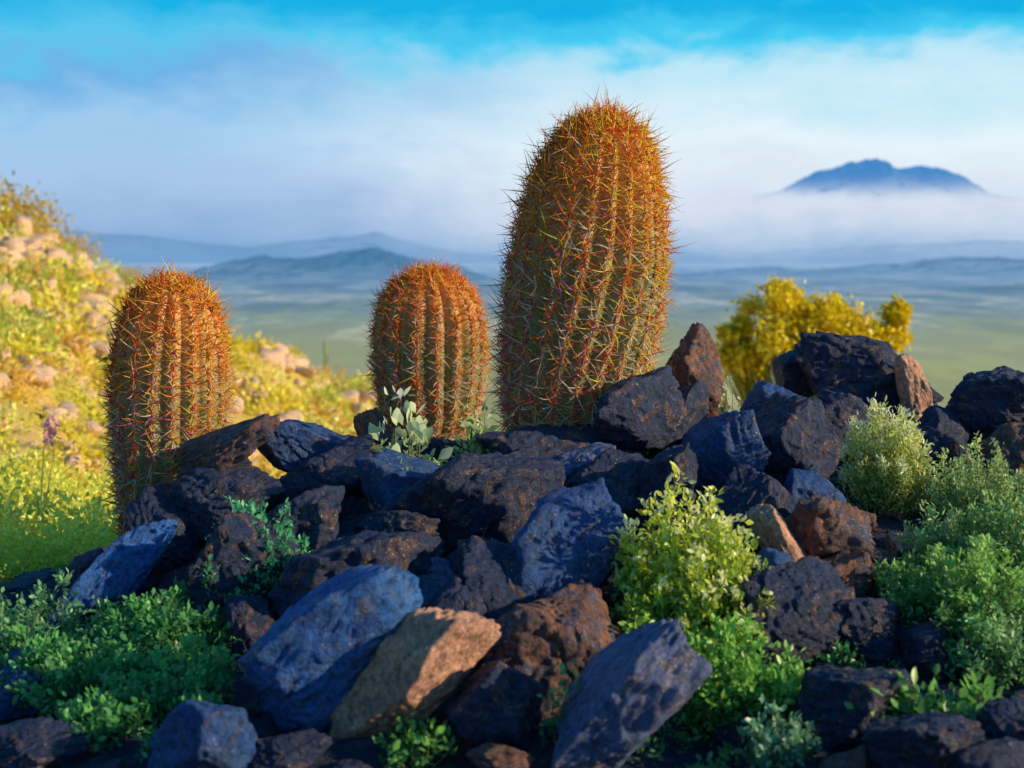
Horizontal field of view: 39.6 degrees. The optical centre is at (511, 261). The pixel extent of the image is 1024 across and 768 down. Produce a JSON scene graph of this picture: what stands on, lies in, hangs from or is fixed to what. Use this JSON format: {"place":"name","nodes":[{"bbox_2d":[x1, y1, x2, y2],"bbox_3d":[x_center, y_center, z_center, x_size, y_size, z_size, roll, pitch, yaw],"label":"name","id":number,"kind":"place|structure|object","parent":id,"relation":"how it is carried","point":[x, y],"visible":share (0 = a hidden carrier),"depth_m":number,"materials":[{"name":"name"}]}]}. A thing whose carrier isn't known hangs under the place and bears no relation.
{"place":"outdoors","nodes":[
{"label":"outdoors","id":0,"kind":"place"},
{"bbox_2d":[225,247,445,273],"bbox_3d":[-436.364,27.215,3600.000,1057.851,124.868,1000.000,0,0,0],"label":"distant hills","id":1,"kind":"structure","parent":0,"point":[368,258],"depth_m":3403.04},
{"bbox_2d":[0,254,1023,767],"bbox_3d":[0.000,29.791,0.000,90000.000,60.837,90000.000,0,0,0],"label":"ground","id":2,"kind":"structure","parent":0,"point":[966,318],"depth_m":1248.74,"materials":[{"name":"plant"}]},
{"bbox_2d":[0,646,59,721],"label":"boulder","id":3,"kind":"object","parent":2,"relation":"on","point":[9,709],"visible":0.42,"depth_m":2.37,"materials":[{"name":"blue stone"}]},
{"bbox_2d":[0,618,85,689],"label":"green shrub","id":4,"kind":"object","parent":2,"relation":"on","point":[47,636],"visible":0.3,"depth_m":2.44,"materials":[{"name":"green plant"}]},
{"bbox_2d":[0,716,90,767],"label":"boulder","id":5,"kind":"object","parent":2,"relation":"on","point":[41,742],"visible":1,"depth_m":2.10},
{"bbox_2d":[39,410,60,527],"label":"pink wildflower","id":6,"kind":"object","parent":2,"relation":"on","point":[48,433],"visible":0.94,"depth_m":4.30,"materials":[{"name":"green plant"}]},
{"bbox_2d":[0,568,110,665],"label":"green shrub","id":7,"kind":"object","parent":2,"relation":"on","point":[9,619],"visible":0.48,"depth_m":2.59,"materials":[{"name":"green plant"}]},
{"bbox_2d":[0,442,121,581],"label":"yellow grass clumps","id":8,"kind":"object","parent":2,"relation":"on","point":[86,513],"visible":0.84,"depth_m":4.21,"materials":[{"name":"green plant"}]},
{"bbox_2d":[0,171,148,280],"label":"ridge shrubs","id":9,"kind":"object","parent":2,"relation":"on","point":[18,206],"visible":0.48,"depth_m":21.08,"materials":[{"name":"yellow plant"}]},
{"bbox_2d":[5,628,155,719],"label":"green shrub","id":10,"kind":"object","parent":2,"relation":"on","point":[67,680],"visible":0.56,"depth_m":2.36,"materials":[{"name":"green plant"}]},
{"bbox_2d":[67,546,106,576],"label":"boulder","id":11,"kind":"object","parent":2,"relation":"on","point":[79,565],"visible":0.56,"depth_m":2.88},
{"bbox_2d":[48,679,161,755],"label":"green shrub","id":12,"kind":"object","parent":2,"relation":"on","point":[100,727],"visible":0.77,"depth_m":2.17,"materials":[{"name":"green plant"}]},
{"bbox_2d":[36,518,177,635],"bbox_3d":[-0.778,0.628,2.752,0.241,0.254,0.210,0,0,0],"label":"boulder","id":13,"kind":"object","parent":2,"relation":"on","point":[124,563],"visible":0.72,"depth_m":2.69,"materials":[{"name":"stone"}]},
{"bbox_2d":[125,484,201,573],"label":"boulder","id":14,"kind":"object","parent":2,"relation":"on","point":[153,504],"visible":0.56,"depth_m":3.05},
{"bbox_2d":[156,479,177,487],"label":"boulder","id":15,"kind":"object","parent":14,"relation":"on","point":[168,483],"visible":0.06,"depth_m":3.18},
{"bbox_2d":[176,413,279,483],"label":"boulder","id":16,"kind":"object","parent":15,"relation":"on","point":[226,448],"visible":0.89,"depth_m":3.12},
{"bbox_2d":[82,575,247,666],"bbox_3d":[-0.611,0.678,2.550,0.298,0.190,0.277,0,0,-35],"label":"green shrub","id":17,"kind":"object","parent":2,"relation":"on","point":[170,620],"visible":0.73,"depth_m":2.52,"materials":[{"name":"green plant"}]},
{"bbox_2d":[91,630,241,739],"bbox_3d":[-0.558,0.697,2.307,0.234,0.182,0.289,0,0,0],"label":"green shrub","id":18,"kind":"object","parent":2,"relation":"on","point":[161,690],"visible":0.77,"depth_m":2.28,"materials":[{"name":"green plant"}]},
{"bbox_2d":[92,258,244,574],"bbox_3d":[-0.815,0.381,3.401,0.362,0.788,0.361,0,0,0],"label":"barrel cactus","id":19,"kind":"object","parent":2,"relation":"on","point":[168,372],"visible":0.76,"depth_m":3.30,"materials":[{"name":"plant"}]},
{"bbox_2d":[132,693,206,763],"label":"weed","id":20,"kind":"object","parent":2,"relation":"on","point":[146,744],"visible":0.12,"depth_m":2.08,"materials":[{"name":"green plant"}]},
{"bbox_2d":[0,216,378,532],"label":"hillside rocks","id":21,"kind":"object","parent":2,"relation":"on","point":[16,247],"visible":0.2,"depth_m":14.07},
{"bbox_2d":[0,205,380,537],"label":"hillside brush","id":22,"kind":"object","parent":2,"relation":"on","point":[23,337],"visible":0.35,"depth_m":12.09,"materials":[{"name":"yellow plant"}]},
{"bbox_2d":[147,700,258,767],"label":"boulder","id":23,"kind":"object","parent":2,"relation":"on","point":[195,734],"visible":0.99,"depth_m":2.03,"materials":[{"name":"blue stone"}]},
{"bbox_2d":[186,521,268,621],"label":"green shrub","id":24,"kind":"object","parent":2,"relation":"on","point":[239,592],"visible":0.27,"depth_m":2.62,"materials":[{"name":"green plant"}]},
{"bbox_2d":[173,458,287,547],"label":"boulder","id":25,"kind":"object","parent":2,"relation":"on","point":[200,492],"visible":0.78,"depth_m":3.06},
{"bbox_2d":[183,509,303,616],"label":"boulder","id":26,"kind":"object","parent":2,"relation":"on","point":[233,540],"visible":0.48,"depth_m":2.62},
{"bbox_2d":[221,594,276,658],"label":"boulder","id":27,"kind":"object","parent":2,"relation":"on","point":[251,619],"visible":0.55,"depth_m":2.51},
{"bbox_2d":[207,495,313,607],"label":"green shrub","id":28,"kind":"object","parent":2,"relation":"on","point":[289,533],"visible":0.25,"depth_m":2.68,"materials":[{"name":"green plant"}]},
{"bbox_2d":[269,481,300,510],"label":"boulder","id":29,"kind":"object","parent":2,"relation":"on","point":[291,495],"visible":0.24,"depth_m":3.12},
{"bbox_2d":[251,728,332,767],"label":"boulder","id":30,"kind":"object","parent":2,"relation":"on","point":[303,748],"visible":1,"depth_m":2.06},
{"bbox_2d":[257,419,348,472],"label":"boulder","id":31,"kind":"object","parent":2,"relation":"on","point":[291,445],"visible":0.6,"depth_m":3.24,"materials":[{"name":"blue stone"}]},
{"bbox_2d":[267,485,344,553],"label":"boulder","id":32,"kind":"object","parent":2,"relation":"on","point":[313,516],"visible":0.48,"depth_m":2.85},
{"bbox_2d":[324,339,328,372],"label":"saguaro cactus","id":33,"kind":"object","parent":2,"relation":"on","point":[326,358],"visible":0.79,"depth_m":23.98,"materials":[{"name":"green plant"}]},
{"bbox_2d":[278,434,376,497],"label":"boulder","id":34,"kind":"object","parent":2,"relation":"on","point":[335,465],"visible":0.54,"depth_m":3.14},
{"bbox_2d":[238,565,422,732],"bbox_3d":[-0.278,0.615,2.241,0.277,0.294,0.243,0,0,0],"label":"boulder","id":35,"kind":"object","parent":2,"relation":"on","point":[304,661],"visible":0.86,"depth_m":2.14,"materials":[{"name":"stone"}]},
{"bbox_2d":[267,530,444,619],"bbox_3d":[-0.284,0.573,2.617,0.322,0.168,0.254,0,0,0],"label":"boulder","id":36,"kind":"object","parent":2,"relation":"on","point":[413,553],"visible":0.59,"depth_m":2.54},
{"bbox_2d":[353,408,393,452],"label":"boulder","id":37,"kind":"object","parent":2,"relation":"on","point":[363,420],"visible":0.46,"depth_m":3.47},
{"bbox_2d":[354,448,440,510],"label":"boulder","id":38,"kind":"object","parent":2,"relation":"on","point":[385,478],"visible":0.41,"depth_m":2.97,"materials":[{"name":"blue stone"}]},
{"bbox_2d":[353,510,443,539],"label":"boulder","id":39,"kind":"object","parent":2,"relation":"on","point":[393,521],"visible":0.48,"depth_m":2.85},
{"bbox_2d":[368,385,454,465],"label":"leafy plant","id":40,"kind":"object","parent":2,"relation":"on","point":[416,427],"visible":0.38,"depth_m":3.23,"materials":[{"name":"green plant"}]},
{"bbox_2d":[328,607,500,738],"bbox_3d":[-0.137,0.636,2.187,0.207,0.225,0.225,0,0,36],"label":"boulder","id":41,"kind":"object","parent":2,"relation":"on","point":[423,662],"visible":0.94,"depth_m":2.12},
{"bbox_2d":[372,713,459,767],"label":"weed","id":42,"kind":"object","parent":2,"relation":"on","point":[407,745],"visible":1,"depth_m":2.07,"materials":[{"name":"green plant"}]},
{"bbox_2d":[362,251,498,441],"bbox_3d":[-0.240,0.287,4.123,0.433,0.636,0.428,0,0,0],"label":"barrel cactus","id":43,"kind":"object","parent":2,"relation":"on","point":[429,337],"visible":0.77,"depth_m":4.01,"materials":[{"name":"plant"}]},
{"bbox_2d":[416,556,453,608],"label":"boulder","id":44,"kind":"object","parent":2,"relation":"on","point":[435,580],"visible":0.21,"depth_m":2.56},
{"bbox_2d":[420,438,483,465],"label":"boulder","id":45,"kind":"object","parent":2,"relation":"on","point":[438,445],"visible":0.28,"depth_m":3.34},
{"bbox_2d":[427,573,487,669],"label":"boulder","id":46,"kind":"object","parent":2,"relation":"on","point":[456,594],"visible":0.3,"depth_m":2.40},
{"bbox_2d":[380,450,565,556],"bbox_3d":[-0.079,0.510,2.965,0.339,0.234,0.303,0,0,27],"label":"boulder","id":47,"kind":"object","parent":2,"relation":"on","point":[463,495],"visible":0.72,"depth_m":2.87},
{"bbox_2d":[445,401,514,457],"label":"leafy plant","id":48,"kind":"object","parent":2,"relation":"on","point":[473,445],"visible":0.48,"depth_m":3.28,"materials":[{"name":"green plant"}]},
{"bbox_2d":[443,659,542,751],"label":"boulder","id":49,"kind":"object","parent":2,"relation":"on","point":[498,701],"visible":0.92,"depth_m":2.09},
{"bbox_2d":[446,535,539,620],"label":"boulder","id":50,"kind":"object","parent":2,"relation":"on","point":[486,570],"visible":0.41,"depth_m":2.46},
{"bbox_2d":[465,743,534,767],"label":"boulder","id":51,"kind":"object","parent":2,"relation":"on","point":[488,755],"visible":1,"depth_m":2.02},
{"bbox_2d":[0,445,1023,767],"bbox_3d":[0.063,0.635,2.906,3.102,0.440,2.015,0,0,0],"label":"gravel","id":52,"kind":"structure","parent":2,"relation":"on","point":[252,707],"depth_m":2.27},
{"bbox_2d":[5,436,1023,767],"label":"rock rubble","id":53,"kind":"object","parent":2,"relation":"on","point":[1007,752],"visible":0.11,"depth_m":2.10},
{"bbox_2d":[474,423,604,458],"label":"boulder","id":54,"kind":"object","parent":2,"relation":"on","point":[546,441],"visible":0.46,"depth_m":3.24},
{"bbox_2d":[590,366,687,450],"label":"boulder","id":55,"kind":"object","parent":54,"relation":"on","point":[647,411],"visible":0.93,"depth_m":3.27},
{"bbox_2d":[483,580,619,718],"bbox_3d":[0.061,0.642,2.323,0.246,0.199,0.230,0,0,0],"label":"boulder","id":56,"kind":"object","parent":2,"relation":"on","point":[568,624],"visible":0.71,"depth_m":2.25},
{"bbox_2d":[526,661,580,753],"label":"weed","id":57,"kind":"object","parent":2,"relation":"on","point":[555,716],"visible":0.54,"depth_m":2.10,"materials":[{"name":"green plant"}]},
{"bbox_2d":[96,440,1015,767],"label":"rock rubble","id":58,"kind":"object","parent":2,"relation":"on","point":[858,756],"visible":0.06,"depth_m":2.02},
{"bbox_2d":[511,477,642,598],"bbox_3d":[0.089,0.554,2.606,0.299,0.302,0.239,0,0,-30],"label":"boulder","id":59,"kind":"object","parent":2,"relation":"on","point":[561,539],"visible":0.64,"depth_m":2.52,"materials":[{"name":"blue stone"}]},
{"bbox_2d":[554,442,616,483],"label":"boulder","id":60,"kind":"object","parent":2,"relation":"on","point":[573,462],"visible":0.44,"depth_m":3.14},
{"bbox_2d":[480,78,694,452],"bbox_3d":[0.186,0.080,3.498,0.540,1.039,0.504,0,0,0],"label":"barrel cactus","id":61,"kind":"object","parent":2,"relation":"on","point":[587,263],"visible":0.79,"depth_m":3.36,"materials":[{"name":"plant"}]},
{"bbox_2d":[565,447,649,521],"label":"boulder","id":62,"kind":"object","parent":2,"relation":"on","point":[618,471],"visible":0.48,"depth_m":2.98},
{"bbox_2d":[551,618,711,767],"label":"boulder","id":63,"kind":"object","parent":2,"relation":"on","point":[641,684],"visible":0.99,"depth_m":2.01,"materials":[{"name":"stone"}]},
{"bbox_2d":[608,569,721,657],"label":"green shrub","id":64,"kind":"object","parent":2,"relation":"on","point":[644,614],"visible":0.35,"depth_m":2.39,"materials":[{"name":"green plant"}]},
{"bbox_2d":[637,442,697,532],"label":"boulder","id":65,"kind":"object","parent":2,"relation":"on","point":[656,471],"visible":0.67,"depth_m":2.92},
{"bbox_2d":[648,380,708,456],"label":"boulder","id":66,"kind":"object","parent":2,"relation":"on","point":[696,398],"visible":0.3,"depth_m":3.38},
{"bbox_2d":[609,461,762,630],"bbox_3d":[0.304,0.520,2.505,0.281,0.338,0.266,0,0,0],"label":"brittlebush","id":67,"kind":"object","parent":2,"relation":"on","point":[644,566],"visible":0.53,"depth_m":2.46,"materials":[{"name":"green plant"}]},
{"bbox_2d":[665,322,727,420],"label":"boulder","id":68,"kind":"object","parent":2,"relation":"on","point":[694,357],"visible":0.61,"depth_m":3.63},
{"bbox_2d":[655,524,776,668],"bbox_3d":[0.359,0.582,2.421,0.228,0.272,0.216,0,0,0],"label":"brittlebush","id":69,"kind":"object","parent":2,"relation":"on","point":[708,606],"visible":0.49,"depth_m":2.39,"materials":[{"name":"green plant"}]},
{"bbox_2d":[682,410,770,494],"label":"boulder","id":70,"kind":"object","parent":2,"relation":"on","point":[721,445],"visible":0.72,"depth_m":3.05,"materials":[{"name":"blue stone"}]},
{"bbox_2d":[715,376,740,415],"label":"weed","id":71,"kind":"object","parent":2,"relation":"on","point":[725,408],"visible":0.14,"depth_m":3.44,"materials":[{"name":"green plant"}]},
{"bbox_2d":[666,611,805,747],"bbox_3d":[0.357,0.676,2.253,0.237,0.234,0.218,0,0,0],"label":"green shrub","id":72,"kind":"object","parent":2,"relation":"on","point":[745,659],"visible":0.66,"depth_m":2.21,"materials":[{"name":"green plant"}]},
{"bbox_2d":[699,691,775,758],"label":"boulder","id":73,"kind":"object","parent":2,"relation":"on","point":[721,737],"visible":0.38,"depth_m":2.20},
{"bbox_2d":[712,464,798,552],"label":"boulder","id":74,"kind":"object","parent":2,"relation":"on","point":[747,487],"visible":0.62,"depth_m":2.83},
{"bbox_2d":[738,380,796,413],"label":"boulder","id":75,"kind":"object","parent":2,"relation":"on","point":[760,392],"visible":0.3,"depth_m":3.46,"materials":[{"name":"blue stone"}]},
{"bbox_2d":[748,547,792,574],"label":"boulder","id":76,"kind":"object","parent":2,"relation":"on","point":[773,557],"visible":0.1,"depth_m":2.53,"materials":[{"name":"blue stone"}]},
{"bbox_2d":[745,504,806,561],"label":"boulder","id":77,"kind":"object","parent":2,"relation":"on","point":[770,528],"visible":0.48,"depth_m":2.64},
{"bbox_2d":[735,693,822,767],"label":"weed","id":78,"kind":"object","parent":2,"relation":"on","point":[796,742],"visible":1,"depth_m":2.06,"materials":[{"name":"green plant"}]},
{"bbox_2d":[754,653,812,719],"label":"green shrub","id":79,"kind":"object","parent":2,"relation":"on","point":[787,712],"visible":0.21,"depth_m":2.22,"materials":[{"name":"green plant"}]},
{"bbox_2d":[771,349,813,397],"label":"boulder","id":80,"kind":"object","parent":2,"relation":"on","point":[788,373],"visible":0.46,"depth_m":3.95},
{"bbox_2d":[735,556,854,675],"bbox_3d":[0.489,0.619,2.430,0.208,0.214,0.198,0,0,0],"label":"boulder","id":81,"kind":"object","parent":2,"relation":"on","point":[808,592],"visible":0.73,"depth_m":2.38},
{"bbox_2d":[755,391,847,485],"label":"boulder","id":82,"kind":"object","parent":2,"relation":"on","point":[797,431],"visible":0.55,"depth_m":3.18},
{"bbox_2d":[783,468,846,502],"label":"boulder","id":83,"kind":"object","parent":2,"relation":"on","point":[800,484],"visible":0.45,"depth_m":2.87,"materials":[{"name":"blue stone"}]},
{"bbox_2d":[713,273,916,406],"bbox_3d":[2.521,1.303,11.991,1.702,2.408,1.058,0,0,-14],"label":"palo verde tree","id":84,"kind":"object","parent":2,"relation":"on","point":[746,359],"visible":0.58,"depth_m":11.88,"materials":[{"name":"yellow plant"}]},
{"bbox_2d":[618,443,1023,767],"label":"ground weeds","id":85,"kind":"object","parent":2,"relation":"on","point":[683,735],"visible":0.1,"depth_m":2.19,"materials":[{"name":"green plant"}]},
{"bbox_2d":[784,496,885,564],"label":"boulder","id":86,"kind":"object","parent":2,"relation":"on","point":[822,527],"visible":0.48,"depth_m":2.64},
{"bbox_2d":[809,639,865,668],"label":"weed","id":87,"kind":"object","parent":2,"relation":"on","point":[846,660],"visible":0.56,"depth_m":2.38,"materials":[{"name":"green plant"}]},
{"bbox_2d":[817,388,877,459],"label":"boulder","id":88,"kind":"object","parent":2,"relation":"on","point":[840,408],"visible":0.53,"depth_m":3.41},
{"bbox_2d":[825,549,875,597],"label":"boulder","id":89,"kind":"object","parent":2,"relation":"on","point":[856,570],"visible":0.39,"depth_m":2.58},
{"bbox_2d":[794,664,911,750],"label":"boulder","id":90,"kind":"object","parent":2,"relation":"on","point":[826,693],"visible":0.69,"depth_m":2.11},
{"bbox_2d":[832,597,899,662],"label":"boulder","id":91,"kind":"object","parent":2,"relation":"on","point":[867,625],"visible":0.82,"depth_m":2.39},
{"bbox_2d":[793,331,944,420],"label":"boulder","id":92,"kind":"object","parent":2,"relation":"on","point":[860,366],"visible":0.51,"depth_m":3.83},
{"bbox_2d":[864,511,880,534],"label":"boulder","id":93,"kind":"object","parent":2,"relation":"on","point":[874,525],"visible":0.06,"depth_m":2.78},
{"bbox_2d":[835,393,933,518],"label":"desert lavender","id":94,"kind":"object","parent":2,"relation":"on","point":[886,470],"visible":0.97,"depth_m":2.93,"materials":[{"name":"green plant"}]},
{"bbox_2d":[873,548,898,586],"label":"boulder","id":95,"kind":"object","parent":2,"relation":"on","point":[889,556],"visible":0.11,"depth_m":2.67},
{"bbox_2d":[844,663,967,717],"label":"weed","id":96,"kind":"object","parent":2,"relation":"on","point":[918,706],"visible":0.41,"depth_m":2.09,"materials":[{"name":"green plant"}]},
{"bbox_2d":[884,531,934,558],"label":"boulder","id":97,"kind":"object","parent":2,"relation":"on","point":[892,543],"visible":0.49,"depth_m":2.74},
{"bbox_2d":[894,354,932,422],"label":"boulder","id":98,"kind":"object","parent":2,"relation":"on","point":[914,390],"visible":0.79,"depth_m":3.66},
{"bbox_2d":[869,548,960,612],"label":"green shrub","id":99,"kind":"object","parent":2,"relation":"on","point":[916,574],"visible":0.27,"depth_m":2.58,"materials":[{"name":"green plant"}]},
{"bbox_2d":[861,711,984,767],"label":"boulder","id":100,"kind":"object","parent":2,"relation":"on","point":[936,739],"visible":0.88,"depth_m":1.95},
{"bbox_2d":[897,621,966,676],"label":"boulder","id":101,"kind":"object","parent":2,"relation":"on","point":[921,648],"visible":0.82,"depth_m":2.36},
{"bbox_2d":[903,426,968,503],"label":"boulder","id":102,"kind":"object","parent":2,"relation":"on","point":[940,440],"visible":0.29,"depth_m":3.10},
{"bbox_2d":[916,405,970,445],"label":"boulder","id":103,"kind":"object","parent":2,"relation":"on","point":[942,419],"visible":0.35,"depth_m":3.37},
{"bbox_2d":[874,533,1023,643],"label":"green shrub","id":104,"kind":"object","parent":2,"relation":"on","point":[976,573],"visible":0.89,"depth_m":2.45,"materials":[{"name":"green plant"}]},
{"bbox_2d":[897,499,1000,578],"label":"green shrub","id":105,"kind":"object","parent":2,"relation":"on","point":[950,536],"visible":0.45,"depth_m":2.68,"materials":[{"name":"green plant"}]},
{"bbox_2d":[914,431,1023,524],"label":"green shrub","id":106,"kind":"object","parent":2,"relation":"on","point":[960,492],"visible":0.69,"depth_m":2.86,"materials":[{"name":"green plant"}]},
{"bbox_2d":[926,670,1019,739],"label":"weed","id":107,"kind":"object","parent":2,"relation":"on","point":[965,706],"visible":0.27,"depth_m":2.10,"materials":[{"name":"green plant"}]},
{"bbox_2d":[938,594,1023,689],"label":"green shrub","id":108,"kind":"object","parent":2,"relation":"on","point":[988,645],"visible":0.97,"depth_m":2.31,"materials":[{"name":"green plant"}]},
{"bbox_2d":[945,365,1023,446],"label":"boulder","id":109,"kind":"object","parent":2,"relation":"on","point":[985,404],"visible":0.53,"depth_m":3.38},
{"bbox_2d":[952,488,1023,587],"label":"green shrub","id":110,"kind":"object","parent":2,"relation":"on","point":[1013,523],"visible":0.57,"depth_m":2.64,"materials":[{"name":"green plant"}]},
{"bbox_2d":[963,697,1023,741],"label":"boulder","id":111,"kind":"object","parent":2,"relation":"on","point":[999,718],"visible":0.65,"depth_m":2.04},
{"bbox_2d":[980,422,1023,488],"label":"boulder","id":112,"kind":"object","parent":2,"relation":"on","point":[1010,435],"visible":0.61,"depth_m":3.25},
{"bbox_2d":[0,0,1023,262],"label":"sky","id":113,"kind":"structure","parent":0,"point":[182,131],"materials":[{"name":"blue"}]},
{"bbox_2d":[791,158,978,188],"bbox_3d":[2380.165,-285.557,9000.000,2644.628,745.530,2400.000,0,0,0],"label":"mountain","id":114,"kind":"structure","parent":0,"point":[865,173],"depth_m":8854.95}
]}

